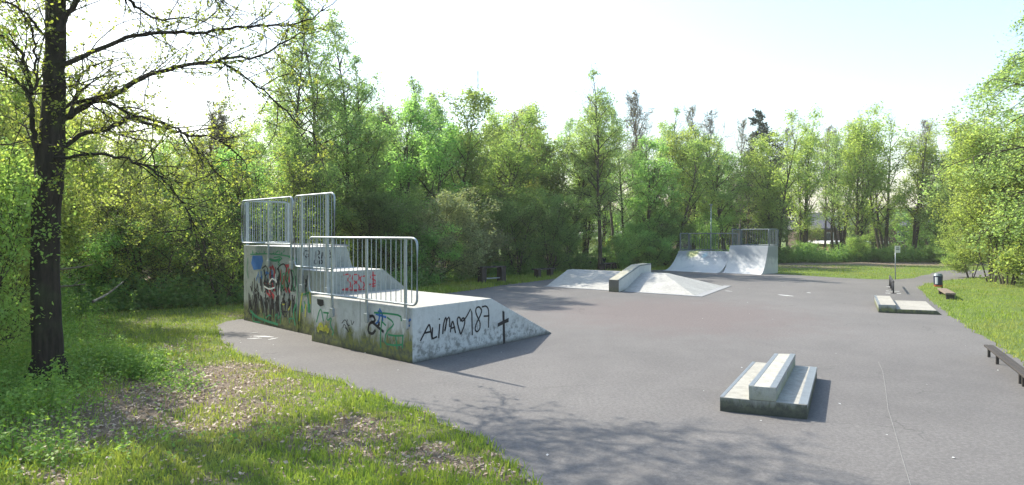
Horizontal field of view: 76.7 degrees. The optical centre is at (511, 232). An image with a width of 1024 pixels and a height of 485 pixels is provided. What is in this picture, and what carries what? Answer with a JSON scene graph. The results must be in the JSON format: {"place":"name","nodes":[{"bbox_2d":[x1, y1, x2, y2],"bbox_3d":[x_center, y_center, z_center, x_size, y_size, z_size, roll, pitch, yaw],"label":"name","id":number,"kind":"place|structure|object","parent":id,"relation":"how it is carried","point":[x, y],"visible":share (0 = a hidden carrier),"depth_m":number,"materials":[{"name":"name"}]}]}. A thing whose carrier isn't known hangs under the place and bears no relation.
{"place":"outdoors","nodes":[
{"label":"outdoors","id":0,"kind":"place"},
{"bbox_2d":[0,235,1023,484],"bbox_3d":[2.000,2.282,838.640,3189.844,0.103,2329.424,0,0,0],"label":"ground","id":1,"kind":"structure","parent":0,"point":[244,405],"depth_m":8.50,"materials":[{"name":"green plant"}]},
{"bbox_2d":[0,87,88,351],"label":"hazel shrub","id":2,"kind":"object","parent":1,"relation":"on","point":[21,211],"visible":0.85,"depth_m":9.35,"materials":[{"name":"green plant"}]},
{"bbox_2d":[0,0,92,325],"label":"hazel shrub","id":3,"kind":"object","parent":1,"relation":"on","point":[17,97],"visible":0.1,"depth_m":13.94,"materials":[{"name":"green plant"}]},
{"bbox_2d":[0,65,101,352],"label":"hazel shrub","id":4,"kind":"object","parent":1,"relation":"on","point":[4,126],"visible":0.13,"depth_m":11.71,"materials":[{"name":"green plant"}]},
{"bbox_2d":[1,63,147,315],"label":"hazel shrub","id":5,"kind":"object","parent":1,"relation":"on","point":[73,237],"visible":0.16,"depth_m":17.78,"materials":[{"name":"green plant"}]},
{"bbox_2d":[20,185,139,295],"bbox_3d":[-13.467,0.278,18.222,4.867,4.257,4.494,0,0,-2],"label":"thorn shrub","id":6,"kind":"object","parent":1,"relation":"on","point":[86,241],"visible":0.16,"depth_m":19.14,"materials":[{"name":"green plant"}]},
{"bbox_2d":[60,164,166,284],"bbox_3d":[-14.362,-0.108,20.485,4.768,5.128,6.312,0,0,64],"label":"thorn shrub","id":7,"kind":"object","parent":1,"relation":"on","point":[64,271],"visible":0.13,"depth_m":21.17,"materials":[{"name":"green plant"}]},
{"bbox_2d":[60,214,171,308],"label":"bush","id":8,"kind":"object","parent":1,"relation":"on","point":[98,248],"visible":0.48,"depth_m":19.54,"materials":[{"name":"green plant"}]},
{"bbox_2d":[76,125,161,281],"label":"maple tree","id":9,"kind":"object","parent":1,"relation":"on","point":[126,166],"visible":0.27,"depth_m":22.78,"materials":[{"name":"green plant"}]},
{"bbox_2d":[76,209,191,299],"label":"bush","id":10,"kind":"object","parent":1,"relation":"on","point":[148,258],"visible":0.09,"depth_m":20.86,"materials":[{"name":"green plant"}]},
{"bbox_2d":[72,158,233,303],"bbox_3d":[-11.146,-0.073,20.399,4.172,4.909,3.913,0,0,35],"label":"thorn shrub","id":11,"kind":"object","parent":1,"relation":"on","point":[139,239],"visible":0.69,"depth_m":20.04,"materials":[{"name":"green plant"}]},
{"bbox_2d":[134,123,189,279],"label":"maple tree","id":12,"kind":"object","parent":1,"relation":"on","point":[157,159],"visible":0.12,"depth_m":30.68,"materials":[{"name":"green plant"}]},
{"bbox_2d":[112,218,232,295],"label":"bush","id":13,"kind":"object","parent":1,"relation":"on","point":[187,257],"visible":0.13,"depth_m":22.01,"materials":[{"name":"green plant"}]},
{"bbox_2d":[0,0,350,389],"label":"oak tree","id":14,"kind":"object","parent":1,"relation":"on","point":[50,147],"visible":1,"depth_m":9.60,"materials":[{"name":"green plant"}]},
{"bbox_2d":[0,284,378,484],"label":"nettle patch","id":15,"kind":"object","parent":1,"relation":"on","point":[125,360],"visible":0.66,"depth_m":9.12,"materials":[{"name":"green plant"}]},
{"bbox_2d":[152,184,253,291],"bbox_3d":[-10.862,0.222,22.884,3.960,4.274,3.927,0,0,-8],"label":"bush","id":16,"kind":"object","parent":1,"relation":"on","point":[198,220],"visible":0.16,"depth_m":22.34,"materials":[{"name":"green plant"}]},
{"bbox_2d":[168,92,246,202],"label":"maple tree","id":17,"kind":"object","parent":1,"relation":"on","point":[226,101],"visible":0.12,"depth_m":30.41,"materials":[{"name":"green plant"}]},
{"bbox_2d":[136,129,280,292],"bbox_3d":[-10.828,-0.727,23.796,5.089,6.249,5.425,0,0,15],"label":"thorn shrub","id":18,"kind":"object","parent":1,"relation":"on","point":[233,188],"visible":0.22,"depth_m":22.58,"materials":[{"name":"green plant"}]},
{"bbox_2d":[126,170,324,304],"bbox_3d":[-9.581,0.161,20.979,5.862,4.560,4.429,0,0,26],"label":"thorn shrub","id":19,"kind":"object","parent":1,"relation":"on","point":[235,265],"visible":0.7,"depth_m":20.56,"materials":[{"name":"green plant"}]},
{"bbox_2d":[171,225,280,298],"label":"bush","id":20,"kind":"object","parent":1,"relation":"on","point":[238,272],"visible":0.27,"depth_m":22.12,"materials":[{"name":"green plant"}]},
{"bbox_2d":[195,97,259,277],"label":"tree","id":21,"kind":"object","parent":1,"relation":"on","point":[214,112],"visible":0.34,"depth_m":29.76,"materials":[{"name":"green plant"}]},
{"bbox_2d":[195,146,284,272],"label":"leafy tree","id":22,"kind":"object","parent":1,"relation":"on","point":[233,155],"visible":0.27,"depth_m":22.75,"materials":[{"name":"green plant"}]},
{"bbox_2d":[227,114,278,185],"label":"maple tree","id":23,"kind":"object","parent":1,"relation":"on","point":[245,125],"visible":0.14,"depth_m":49.44,"materials":[{"name":"green plant"}]},
{"bbox_2d":[175,137,356,244],"bbox_3d":[-8.723,-0.495,23.827,5.755,5.870,6.233,0,0,-11],"label":"thorn shrub","id":24,"kind":"object","parent":1,"relation":"on","point":[304,173],"visible":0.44,"depth_m":23.31,"materials":[{"name":"green plant"}]},
{"bbox_2d":[0,307,538,484],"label":"leaf litter","id":25,"kind":"object","parent":1,"relation":"on","point":[46,475],"visible":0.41,"depth_m":7.61,"materials":[{"name":"brown plant"}]},
{"bbox_2d":[247,95,312,183],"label":"leafy tree","id":26,"kind":"object","parent":1,"relation":"on","point":[272,115],"visible":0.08,"depth_m":45.06,"materials":[{"name":"green plant"}]},
{"bbox_2d":[228,11,349,228],"bbox_3d":[-9.126,-3.477,27.218,4.348,11.696,4.307,0,0,17],"label":"birch tree","id":27,"kind":"object","parent":1,"relation":"on","point":[324,112],"visible":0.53,"depth_m":26.93,"materials":[{"name":"green plant"}]},
{"bbox_2d":[255,0,376,223],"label":"birch tree","id":28,"kind":"object","parent":1,"relation":"on","point":[324,91],"visible":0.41,"depth_m":28.05,"materials":[{"name":"green plant"}]},
{"bbox_2d":[263,121,368,244],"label":"leafy tree","id":29,"kind":"object","parent":1,"relation":"on","point":[290,146],"visible":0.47,"depth_m":24.83,"materials":[{"name":"green plant"}]},
{"bbox_2d":[304,7,398,243],"bbox_3d":[-7.151,-3.994,29.053,4.710,12.755,4.619,0,0,-36],"label":"birch tree","id":30,"kind":"object","parent":1,"relation":"on","point":[328,27],"visible":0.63,"depth_m":28.97,"materials":[{"name":"green plant"}]},
{"bbox_2d":[325,53,397,233],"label":"birch tree","id":31,"kind":"object","parent":1,"relation":"on","point":[366,101],"visible":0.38,"depth_m":29.59,"materials":[{"name":"green plant"}]},
{"bbox_2d":[319,125,416,264],"bbox_3d":[-6.605,-1.245,28.153,4.305,7.254,4.307,0,0,44],"label":"leafy tree","id":32,"kind":"object","parent":1,"relation":"on","point":[359,167],"visible":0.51,"depth_m":27.55,"materials":[{"name":"green plant"}]},
{"bbox_2d":[322,174,422,269],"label":"dark tree","id":33,"kind":"object","parent":1,"relation":"on","point":[368,231],"visible":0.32,"depth_m":26.93,"materials":[{"name":"green plant"}]},
{"bbox_2d":[338,183,440,280],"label":"dark tree","id":34,"kind":"object","parent":1,"relation":"on","point":[384,208],"visible":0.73,"depth_m":26.83,"materials":[{"name":"green plant"}]},
{"bbox_2d":[378,90,433,270],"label":"birch tree","id":35,"kind":"object","parent":1,"relation":"on","point":[400,125],"visible":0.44,"depth_m":34.72,"materials":[{"name":"green plant"}]},
{"bbox_2d":[361,95,479,264],"bbox_3d":[-4.799,-2.606,33.947,6.458,10.003,5.705,0,0,16],"label":"leafy tree","id":36,"kind":"object","parent":1,"relation":"on","point":[407,175],"visible":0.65,"depth_m":33.17,"materials":[{"name":"green plant"}]},
{"bbox_2d":[375,218,468,285],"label":"bush","id":37,"kind":"object","parent":1,"relation":"on","point":[430,244],"visible":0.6,"depth_m":27.18,"materials":[{"name":"green plant"}]},
{"bbox_2d":[388,72,458,261],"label":"birch tree","id":38,"kind":"object","parent":1,"relation":"on","point":[412,83],"visible":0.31,"depth_m":36.22,"materials":[{"name":"green plant"}]},
{"bbox_2d":[388,187,501,283],"bbox_3d":[-3.041,0.092,28.510,5.234,4.592,4.896,0,0,-33],"label":"willow bush","id":39,"kind":"object","parent":1,"relation":"on","point":[449,208],"visible":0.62,"depth_m":28.03,"materials":[{"name":"green plant"}]},
{"bbox_2d":[412,95,494,196],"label":"leafy tree","id":40,"kind":"object","parent":1,"relation":"on","point":[436,113],"visible":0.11,"depth_m":43.06,"materials":[{"name":"green plant"}]},
{"bbox_2d":[412,82,523,260],"bbox_3d":[-2.148,-2.678,34.955,5.645,10.168,5.648,0,0,35],"label":"leafy tree","id":41,"kind":"object","parent":1,"relation":"on","point":[470,171],"visible":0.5,"depth_m":33.62,"materials":[{"name":"green plant"}]},
{"bbox_2d":[427,216,515,277],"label":"willow bush","id":42,"kind":"object","parent":1,"relation":"on","point":[494,243],"visible":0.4,"depth_m":30.91,"materials":[{"name":"green plant"}]},
{"bbox_2d":[477,266,505,283],"bbox_3d":[-0.900,1.900,28.981,1.397,0.800,0.420,0,0,-42],"label":"bench","id":43,"kind":"object","parent":1,"relation":"on","point":[500,277],"visible":0.74,"depth_m":28.80,"materials":[{"name":"grey wood"}]},
{"bbox_2d":[476,101,527,255],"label":"maple tree","id":44,"kind":"object","parent":1,"relation":"on","point":[505,124],"visible":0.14,"depth_m":44.83,"materials":[{"name":"green plant"}]},
{"bbox_2d":[20,242,988,314],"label":"undergrowth","id":45,"kind":"object","parent":1,"relation":"on","point":[183,296],"visible":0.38,"depth_m":23.16,"materials":[{"name":"green plant"}]},
{"bbox_2d":[466,122,542,254],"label":"leafy tree","id":46,"kind":"object","parent":1,"relation":"on","point":[504,167],"visible":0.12,"depth_m":39.08,"materials":[{"name":"green plant"}]},
{"bbox_2d":[461,103,556,263],"bbox_3d":[-0.308,-2.535,37.313,5.686,9.882,5.959,0,0,-8],"label":"leafy tree","id":47,"kind":"object","parent":1,"relation":"on","point":[515,165],"visible":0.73,"depth_m":36.52,"materials":[{"name":"green plant"}]},
{"bbox_2d":[476,187,559,274],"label":"dark tree","id":48,"kind":"object","parent":1,"relation":"on","point":[518,251],"visible":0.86,"depth_m":33.92,"materials":[{"name":"green plant"}]},
{"bbox_2d":[511,99,571,254],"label":"maple tree","id":49,"kind":"object","parent":1,"relation":"on","point":[544,160],"visible":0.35,"depth_m":40.70,"materials":[{"name":"green plant"}]},
{"bbox_2d":[514,185,594,270],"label":"dark tree","id":50,"kind":"object","parent":1,"relation":"on","point":[552,246],"visible":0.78,"depth_m":36.00,"materials":[{"name":"green plant"}]},
{"bbox_2d":[539,212,593,268],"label":"dark tree","id":51,"kind":"object","parent":1,"relation":"on","point":[579,256],"visible":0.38,"depth_m":37.88,"materials":[{"name":"plant"}]},
{"bbox_2d":[526,105,632,257],"bbox_3d":[4.429,-2.752,40.446,5.844,10.323,6.124,0,0,37],"label":"leafy tree","id":52,"kind":"object","parent":1,"relation":"on","point":[582,183],"visible":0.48,"depth_m":39.67,"materials":[{"name":"green plant"}]},
{"bbox_2d":[562,117,616,260],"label":"maple tree","id":53,"kind":"object","parent":1,"relation":"on","point":[592,224],"visible":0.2,"depth_m":42.78,"materials":[{"name":"green plant"}]},
{"bbox_2d":[561,63,633,268],"bbox_3d":[5.220,-3.820,38.244,4.755,12.388,4.711,0,0,1],"label":"birch tree","id":54,"kind":"object","parent":1,"relation":"on","point":[597,125],"visible":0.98,"depth_m":38.12,"materials":[{"name":"green plant"}]},
{"bbox_2d":[587,129,627,255],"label":"maple tree","id":55,"kind":"object","parent":1,"relation":"on","point":[605,225],"visible":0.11,"depth_m":63.86,"materials":[{"name":"green plant"}]},
{"bbox_2d":[590,228,647,269],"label":"bush","id":56,"kind":"object","parent":1,"relation":"on","point":[623,256],"visible":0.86,"depth_m":39.64,"materials":[{"name":"green plant"}]},
{"bbox_2d":[217,270,1023,484],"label":"asphalt court","id":57,"kind":"object","parent":1,"relation":"on","point":[598,387],"visible":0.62,"depth_m":9.79,"materials":[{"name":"grey asphalt"}]},
{"bbox_2d":[241,196,351,331],"bbox_3d":[-4.809,0.734,17.317,3.052,3.189,3.934,0,0,42],"label":"quarter pipe","id":58,"kind":"object","parent":57,"relation":"on","point":[271,285],"visible":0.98,"depth_m":15.84,"materials":[{"name":"paint"}]},
{"bbox_2d":[294,192,407,334],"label":"bank ramp","id":59,"kind":"structure","parent":57,"relation":"on","point":[305,310],"depth_m":14.52,"materials":[{"name":"paint"}]},
{"bbox_2d":[308,236,550,363],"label":"bank ramp","id":60,"kind":"structure","parent":57,"relation":"on","point":[409,326],"depth_m":12.46,"materials":[{"name":"paint"}]},
{"bbox_2d":[609,263,650,291],"bbox_3d":[4.958,1.822,26.871,0.440,0.954,4.187,0,0,29],"label":"grind ledge","id":61,"kind":"object","parent":57,"relation":"on","point":[624,279],"visible":0.92,"depth_m":25.94,"materials":[{"name":"concrete"}]},
{"bbox_2d":[544,269,729,296],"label":"pyramid ramp","id":62,"kind":"structure","parent":57,"relation":"on","point":[660,283],"depth_m":26.55,"materials":[{"name":"concrete"}]},
{"bbox_2d":[663,233,737,272],"bbox_3d":[11.474,1.156,39.160,2.978,2.288,3.578,0,0,-43],"label":"quarter pipe","id":63,"kind":"object","parent":57,"relation":"on","point":[689,260],"visible":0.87,"depth_m":39.16,"materials":[{"name":"grey concrete"}]},
{"bbox_2d":[723,229,778,274],"bbox_3d":[13.607,1.036,36.986,2.228,2.528,2.356,0,0,-43],"label":"quarter pipe","id":64,"kind":"object","parent":57,"relation":"on","point":[755,259],"visible":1,"depth_m":36.64,"materials":[{"name":"grey concrete"}]},
{"bbox_2d":[720,353,816,418],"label":"stepped block","id":65,"kind":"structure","parent":57,"relation":"on","point":[779,385],"depth_m":8.46,"materials":[{"name":"grey concrete"}]},
{"bbox_2d":[874,295,941,314],"bbox_3d":[11.952,2.180,19.649,1.562,0.239,3.053,0,0,27],"label":"manual pad","id":66,"kind":"object","parent":57,"relation":"on","point":[885,304],"visible":1,"depth_m":18.77,"materials":[{"name":"concrete"}]},
{"bbox_2d":[984,344,1023,386],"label":"bench","id":67,"kind":"object","parent":57,"relation":"on","point":[1009,361],"visible":1,"depth_m":10.57,"materials":[{"name":"brown wood"}]},
{"bbox_2d":[599,105,648,248],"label":"birch tree","id":68,"kind":"object","parent":1,"relation":"on","point":[622,194],"visible":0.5,"depth_m":42.95,"materials":[{"name":"green plant"}]},
{"bbox_2d":[607,211,669,264],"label":"dark tree","id":69,"kind":"object","parent":1,"relation":"on","point":[636,227],"visible":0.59,"depth_m":42.10,"materials":[{"name":"green plant"}]},
{"bbox_2d":[621,89,660,245],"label":"bare tree","id":70,"kind":"object","parent":1,"relation":"on","point":[636,95],"visible":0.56,"depth_m":49.53,"materials":[{"name":"plant"}]},
{"bbox_2d":[625,93,664,227],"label":"bare tree","id":71,"kind":"object","parent":1,"relation":"on","point":[637,125],"visible":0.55,"depth_m":49.56,"materials":[{"name":"plant"}]},
{"bbox_2d":[607,134,691,262],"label":"leafy tree","id":72,"kind":"object","parent":1,"relation":"on","point":[642,172],"visible":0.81,"depth_m":43.59,"materials":[{"name":"green plant"}]},
{"bbox_2d":[629,227,677,266],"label":"bush","id":73,"kind":"object","parent":1,"relation":"on","point":[664,243],"visible":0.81,"depth_m":41.72,"materials":[{"name":"green plant"}]},
{"bbox_2d":[632,203,692,265],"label":"dark tree","id":74,"kind":"object","parent":1,"relation":"on","point":[673,253],"visible":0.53,"depth_m":42.96,"materials":[{"name":"green plant"}]},
{"bbox_2d":[649,103,691,208],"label":"tree","id":75,"kind":"object","parent":1,"relation":"on","point":[672,127],"visible":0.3,"depth_m":51.86,"materials":[{"name":"green plant"}]},
{"bbox_2d":[645,138,717,261],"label":"leafy tree","id":76,"kind":"object","parent":1,"relation":"on","point":[694,150],"visible":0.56,"depth_m":44.20,"materials":[{"name":"green plant"}]},
{"bbox_2d":[649,120,728,250],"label":"maple tree","id":77,"kind":"object","parent":1,"relation":"on","point":[681,157],"visible":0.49,"depth_m":46.84,"materials":[{"name":"green plant"}]},
{"bbox_2d":[673,211,733,250],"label":"bush","id":78,"kind":"object","parent":1,"relation":"on","point":[706,218],"visible":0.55,"depth_m":45.53,"materials":[{"name":"green plant"}]},
{"bbox_2d":[675,127,756,249],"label":"leafy tree","id":79,"kind":"object","parent":1,"relation":"on","point":[726,196],"visible":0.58,"depth_m":50.52,"materials":[{"name":"green plant"}]},
{"bbox_2d":[699,109,734,225],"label":"bare tree","id":80,"kind":"object","parent":1,"relation":"on","point":[710,122],"visible":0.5,"depth_m":54.08,"materials":[{"name":"green plant"}]},
{"bbox_2d":[722,117,755,228],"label":"bare tree","id":81,"kind":"object","parent":1,"relation":"on","point":[741,132],"visible":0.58,"depth_m":59.76,"materials":[{"name":"green plant"}]},
{"bbox_2d":[722,137,767,243],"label":"birch tree","id":82,"kind":"object","parent":1,"relation":"on","point":[748,197],"visible":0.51,"depth_m":51.96,"materials":[{"name":"green plant"}]},
{"bbox_2d":[716,108,795,246],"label":"spruce tree","id":83,"kind":"object","parent":1,"relation":"on","point":[762,128],"visible":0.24,"depth_m":63.04,"materials":[{"name":"green plant"}]},
{"bbox_2d":[730,106,812,251],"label":"maple tree","id":84,"kind":"object","parent":1,"relation":"on","point":[767,205],"visible":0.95,"depth_m":49.59,"materials":[{"name":"green plant"}]},
{"bbox_2d":[746,210,799,258],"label":"dark tree","id":85,"kind":"object","parent":1,"relation":"on","point":[774,226],"visible":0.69,"depth_m":49.12,"materials":[{"name":"green plant"}]},
{"bbox_2d":[772,103,833,249],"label":"maple tree","id":86,"kind":"object","parent":1,"relation":"on","point":[809,185],"visible":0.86,"depth_m":53.44,"materials":[{"name":"green plant"}]},
{"bbox_2d":[812,124,839,253],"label":"tree","id":87,"kind":"object","parent":1,"relation":"on","point":[834,132],"visible":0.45,"depth_m":64.00,"materials":[{"name":"green plant"}]},
{"bbox_2d":[813,135,855,248],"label":"tree","id":88,"kind":"object","parent":1,"relation":"on","point":[833,160],"visible":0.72,"depth_m":58.25,"materials":[{"name":"green plant"}]},
{"bbox_2d":[801,123,872,250],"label":"maple tree","id":89,"kind":"object","parent":1,"relation":"on","point":[843,240],"visible":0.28,"depth_m":63.34,"materials":[{"name":"green plant"}]},
{"bbox_2d":[823,100,893,250],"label":"maple tree","id":90,"kind":"object","parent":1,"relation":"on","point":[853,158],"visible":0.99,"depth_m":52.50,"materials":[{"name":"green plant"}]},
{"bbox_2d":[845,231,875,259],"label":"hazel shrub","id":91,"kind":"object","parent":1,"relation":"on","point":[863,239],"visible":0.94,"depth_m":49.84,"materials":[{"name":"green plant"}]},
{"bbox_2d":[835,205,905,250],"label":"bush","id":92,"kind":"object","parent":1,"relation":"on","point":[873,238],"visible":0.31,"depth_m":65.45,"materials":[{"name":"green plant"}]},
{"bbox_2d":[833,109,925,252],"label":"maple tree","id":93,"kind":"object","parent":1,"relation":"on","point":[889,206],"visible":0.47,"depth_m":54.13,"materials":[{"name":"green plant"}]},
{"bbox_2d":[879,204,941,248],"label":"bush","id":94,"kind":"object","parent":1,"relation":"on","point":[920,242],"visible":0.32,"depth_m":65.29,"materials":[{"name":"green plant"}]},
{"bbox_2d":[890,118,955,250],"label":"maple tree","id":95,"kind":"object","parent":1,"relation":"on","point":[921,158],"visible":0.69,"depth_m":54.47,"materials":[{"name":"green plant"}]},
{"bbox_2d":[910,173,965,262],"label":"leafy tree","id":96,"kind":"object","parent":1,"relation":"on","point":[933,218],"visible":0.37,"depth_m":48.56,"materials":[{"name":"green plant"}]},
{"bbox_2d":[914,123,979,238],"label":"leafy tree","id":97,"kind":"object","parent":1,"relation":"on","point":[934,164],"visible":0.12,"depth_m":53.45,"materials":[{"name":"green plant"}]},
{"bbox_2d":[930,203,991,277],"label":"hazel shrub","id":98,"kind":"object","parent":1,"relation":"on","point":[957,266],"visible":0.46,"depth_m":33.14,"materials":[{"name":"green plant"}]},
{"bbox_2d":[915,2,1023,265],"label":"weeping birch","id":99,"kind":"object","parent":1,"relation":"on","point":[1001,78],"visible":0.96,"depth_m":25.25,"materials":[{"name":"green plant"}]},
{"bbox_2d":[934,101,1008,262],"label":"maple tree","id":100,"kind":"object","parent":1,"relation":"on","point":[972,121],"visible":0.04,"depth_m":49.97,"materials":[{"name":"green plant"}]},
{"bbox_2d":[924,149,1023,281],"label":"hazel shrub","id":101,"kind":"object","parent":1,"relation":"on","point":[980,254],"visible":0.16,"depth_m":30.18,"materials":[{"name":"green plant"}]},
{"bbox_2d":[934,106,1023,284],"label":"hazel shrub","id":102,"kind":"object","parent":1,"relation":"on","point":[976,212],"visible":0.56,"depth_m":28.34,"materials":[{"name":"green plant"}]},
{"bbox_2d":[966,136,1023,283],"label":"hazel shrub","id":103,"kind":"object","parent":1,"relation":"on","point":[1020,185],"visible":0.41,"depth_m":27.22,"materials":[{"name":"green plant"}]},
{"bbox_2d":[0,0,1023,233],"label":"sky","id":104,"kind":"structure","parent":0,"point":[733,58],"materials":[{"name":"white"}]},
{"bbox_2d":[408,264,671,293],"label":"grass","id":105,"kind":"structure","parent":0,"point":[457,286],"depth_m":28.95,"materials":[{"name":"green plant"}]},
{"bbox_2d":[784,209,890,247],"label":"brick house","id":106,"kind":"structure","parent":0,"point":[828,236],"depth_m":82.41,"materials":[{"name":"grey brick"}]},
{"bbox_2d":[657,264,1023,365],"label":"grass","id":107,"kind":"structure","parent":0,"point":[1006,336],"depth_m":22.58,"materials":[{"name":"green plant"}]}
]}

